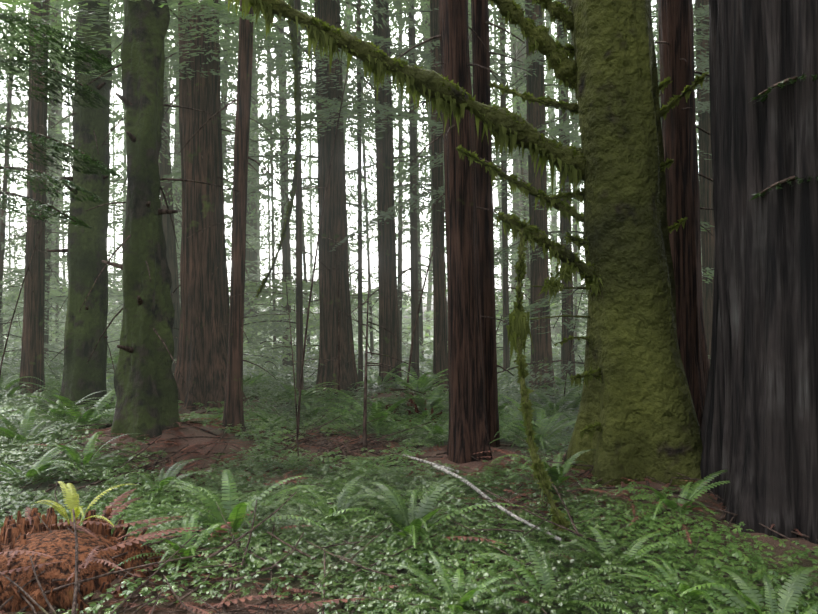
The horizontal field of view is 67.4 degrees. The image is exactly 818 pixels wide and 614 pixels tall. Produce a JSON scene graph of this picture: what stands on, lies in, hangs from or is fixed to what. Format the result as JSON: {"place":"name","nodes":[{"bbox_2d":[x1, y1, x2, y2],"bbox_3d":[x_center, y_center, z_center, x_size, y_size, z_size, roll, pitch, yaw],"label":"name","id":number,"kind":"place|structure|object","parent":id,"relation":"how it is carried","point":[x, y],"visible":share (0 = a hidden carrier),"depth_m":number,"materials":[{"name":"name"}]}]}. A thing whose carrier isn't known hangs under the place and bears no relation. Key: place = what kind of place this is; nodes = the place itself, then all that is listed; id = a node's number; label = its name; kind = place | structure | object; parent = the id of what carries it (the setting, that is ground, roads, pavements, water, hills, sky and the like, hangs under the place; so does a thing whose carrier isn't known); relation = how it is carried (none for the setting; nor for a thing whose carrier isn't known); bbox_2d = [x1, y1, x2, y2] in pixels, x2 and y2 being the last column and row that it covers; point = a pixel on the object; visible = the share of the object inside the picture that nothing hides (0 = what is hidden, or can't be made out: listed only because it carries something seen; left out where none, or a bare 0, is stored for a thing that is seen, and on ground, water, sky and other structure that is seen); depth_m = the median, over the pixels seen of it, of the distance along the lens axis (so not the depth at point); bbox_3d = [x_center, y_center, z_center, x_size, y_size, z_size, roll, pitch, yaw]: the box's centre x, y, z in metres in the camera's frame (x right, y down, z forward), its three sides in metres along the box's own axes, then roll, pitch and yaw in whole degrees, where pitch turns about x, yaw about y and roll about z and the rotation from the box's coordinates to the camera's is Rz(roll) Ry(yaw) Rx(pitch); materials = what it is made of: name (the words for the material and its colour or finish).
{"place":"outdoors","nodes":[
{"label":"outdoors","id":0,"kind":"place"},
{"bbox_2d":[257,0,300,295],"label":"hanging limb branch","id":1,"kind":"object","parent":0,"point":[293,28],"visible":0.88,"depth_m":9.01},
{"bbox_2d":[255,3,300,298],"bbox_3d":[-1.938,-3.222,9.068,0.694,6.228,0.240,0,-1,2],"label":"hanging moss","id":2,"kind":"object","parent":1,"relation":"attached to","point":[294,152],"visible":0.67,"depth_m":9.02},
{"bbox_2d":[0,0,698,320],"label":"sky","id":3,"kind":"structure","parent":0,"point":[373,262],"materials":[{"name":"white"}]},
{"bbox_2d":[0,316,817,613],"bbox_3d":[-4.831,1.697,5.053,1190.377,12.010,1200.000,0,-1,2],"label":"ground","id":4,"kind":"structure","parent":0,"point":[777,550],"depth_m":4.74,"materials":[{"name":"green plant"}]},
{"bbox_2d":[17,0,49,398],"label":"tree trunk","id":5,"kind":"object","parent":4,"relation":"on","point":[32,357],"visible":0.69,"depth_m":12.13,"materials":[{"name":"brown plant"}]},
{"bbox_2d":[59,0,112,408],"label":"tree trunk","id":6,"kind":"object","parent":4,"relation":"on","point":[84,327],"visible":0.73,"depth_m":10.50,"materials":[{"name":"green plant"}]},
{"bbox_2d":[0,507,189,613],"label":"rotten stump","id":7,"kind":"object","parent":4,"relation":"on","point":[57,544],"visible":0.58,"depth_m":3.54,"materials":[{"name":"brown wood"}]},
{"bbox_2d":[31,481,135,526],"bbox_3d":[-2.065,1.246,3.842,0.595,0.209,0.518,0,-1,2],"label":"fern","id":8,"kind":"object","parent":7,"relation":"on","point":[71,501],"visible":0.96,"depth_m":3.87,"materials":[{"name":"plant"}]},
{"bbox_2d":[110,0,180,439],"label":"tree trunk","id":9,"kind":"object","parent":4,"relation":"on","point":[146,388],"visible":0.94,"depth_m":7.63,"materials":[{"name":"green plant"}]},
{"bbox_2d":[174,0,246,408],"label":"tree trunk","id":10,"kind":"object","parent":4,"relation":"on","point":[202,355],"visible":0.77,"depth_m":10.56,"materials":[{"name":"brown plant"}]},
{"bbox_2d":[222,0,253,432],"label":"tree trunk","id":11,"kind":"object","parent":4,"relation":"on","point":[233,414],"visible":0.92,"depth_m":8.24,"materials":[{"name":"brown plant"}]},
{"bbox_2d":[0,6,587,460],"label":"thin saplings","id":12,"kind":"object","parent":4,"relation":"on","point":[302,360],"visible":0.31,"depth_m":7.82,"materials":[{"name":"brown wood"}]},
{"bbox_2d":[1,276,587,372],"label":"understory shrubs","id":13,"kind":"object","parent":4,"relation":"on","point":[282,326],"depth_m":17.24,"materials":[{"name":"green plant"}]},
{"bbox_2d":[294,0,303,397],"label":"tree trunk","id":14,"kind":"object","parent":4,"relation":"on","point":[299,281],"visible":0.54,"depth_m":11.78,"materials":[{"name":"wood"}]},
{"bbox_2d":[314,0,361,397],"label":"tree trunk","id":15,"kind":"object","parent":4,"relation":"on","point":[334,224],"visible":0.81,"depth_m":12.19,"materials":[{"name":"brown plant"}]},
{"bbox_2d":[0,0,701,374],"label":"distant tree trunks","id":16,"kind":"object","parent":4,"relation":"on","point":[172,256],"visible":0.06,"depth_m":20.79,"materials":[{"name":"wood"}]},
{"bbox_2d":[0,16,714,394],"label":"dead branches","id":17,"kind":"object","parent":16,"relation":"attached to","point":[148,204],"visible":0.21,"depth_m":8.30,"materials":[{"name":"brown wood"}]},
{"bbox_2d":[0,0,714,411],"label":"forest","id":18,"kind":"object","parent":4,"relation":"on","point":[280,64],"depth_m":13.56,"materials":[{"name":"green plant"}]},
{"bbox_2d":[357,0,362,391],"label":"tree trunk","id":19,"kind":"object","parent":4,"relation":"on","point":[360,308],"visible":0.75,"depth_m":12.75,"materials":[{"name":"wood"}]},
{"bbox_2d":[373,0,402,391],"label":"tree trunk","id":20,"kind":"object","parent":4,"relation":"on","point":[389,343],"visible":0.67,"depth_m":12.90,"materials":[{"name":"brown plant"}]},
{"bbox_2d":[0,388,801,613],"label":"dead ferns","id":21,"kind":"object","parent":4,"relation":"on","point":[90,558],"visible":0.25,"depth_m":4.39,"materials":[{"name":"plant"}]},
{"bbox_2d":[0,334,817,613],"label":"ferns","id":22,"kind":"object","parent":4,"relation":"on","point":[399,514],"visible":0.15,"depth_m":4.79,"materials":[{"name":"green plant"}]},
{"bbox_2d":[0,333,817,613],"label":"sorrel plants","id":23,"kind":"object","parent":4,"relation":"on","point":[269,390],"visible":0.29,"depth_m":4.81,"materials":[{"name":"green plant"}]},
{"bbox_2d":[403,454,561,540],"bbox_3d":[0.585,1.635,5.592,0.234,0.060,2.801,0,-1,-23],"label":"bleached branch","id":24,"kind":"object","parent":23,"relation":"on","point":[468,483],"visible":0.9,"depth_m":5.46,"materials":[{"name":"white wood"}]},
{"bbox_2d":[0,386,817,613],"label":"plants","id":25,"kind":"object","parent":4,"relation":"on","point":[355,446],"visible":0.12,"depth_m":4.24,"materials":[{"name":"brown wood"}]},
{"bbox_2d":[382,394,441,425],"bbox_3d":[-0.040,1.686,9.836,1.143,0.481,1.100,0,-1,2],"label":"fern","id":26,"kind":"object","parent":4,"relation":"on","point":[415,407],"visible":0.15,"depth_m":9.59,"materials":[{"name":"green plant"}]},
{"bbox_2d":[408,0,419,384],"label":"tree trunk","id":27,"kind":"object","parent":4,"relation":"on","point":[413,237],"visible":0.56,"depth_m":13.25,"materials":[{"name":"wood"}]},
{"bbox_2d":[430,0,448,391],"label":"tree trunk","id":28,"kind":"object","parent":4,"relation":"on","point":[439,320],"visible":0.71,"depth_m":12.25,"materials":[{"name":"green plant"}]},
{"bbox_2d":[439,0,492,463],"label":"tree trunk","id":29,"kind":"object","parent":4,"relation":"on","point":[468,436],"visible":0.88,"depth_m":6.74,"materials":[{"name":"brown plant"}]},
{"bbox_2d":[262,0,705,542],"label":"mossy tree","id":30,"kind":"object","parent":4,"relation":"on","point":[637,403],"depth_m":5.44,"materials":[{"name":"green plant"}]},
{"bbox_2d":[228,0,708,541],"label":"moss","id":31,"kind":"object","parent":30,"relation":"attached to","point":[520,316],"visible":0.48,"depth_m":5.42,"materials":[{"name":"green plant"}]},
{"bbox_2d":[471,0,499,446],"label":"tree trunk","id":32,"kind":"object","parent":4,"relation":"on","point":[482,92],"visible":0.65,"depth_m":7.35,"materials":[{"name":"brown plant"}]},
{"bbox_2d":[499,14,509,372],"bbox_3d":[2.101,-20.418,14.852,0.590,45.610,0.192,0,-1,2],"label":"tree trunk","id":33,"kind":"object","parent":4,"relation":"on","point":[506,357],"visible":0.56,"depth_m":14.45,"materials":[{"name":"wood"}]},
{"bbox_2d":[525,0,556,395],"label":"tree trunk","id":34,"kind":"object","parent":4,"relation":"on","point":[539,273],"visible":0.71,"depth_m":12.79,"materials":[{"name":"brown plant"}]},
{"bbox_2d":[557,0,575,388],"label":"tree trunk","id":35,"kind":"object","parent":4,"relation":"on","point":[565,226],"visible":0.27,"depth_m":14.01,"materials":[{"name":"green plant"}]},
{"bbox_2d":[658,0,709,428],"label":"tree trunk","id":36,"kind":"object","parent":4,"relation":"on","point":[675,25],"visible":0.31,"depth_m":7.04,"materials":[{"name":"brown plant"}]},
{"bbox_2d":[695,0,714,365],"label":"tree trunk","id":37,"kind":"object","parent":4,"relation":"on","point":[706,201],"visible":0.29,"depth_m":12.07,"materials":[{"name":"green plant"}]},
{"bbox_2d":[700,0,817,543],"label":"tree trunk","id":38,"kind":"object","parent":4,"relation":"on","point":[759,432],"visible":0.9,"depth_m":4.42,"materials":[{"name":"grey plant"}]},
{"bbox_2d":[0,13,817,228],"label":"branches","id":39,"kind":"object","parent":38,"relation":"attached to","point":[52,89],"depth_m":7.27,"materials":[{"name":"green plant"}]}
]}

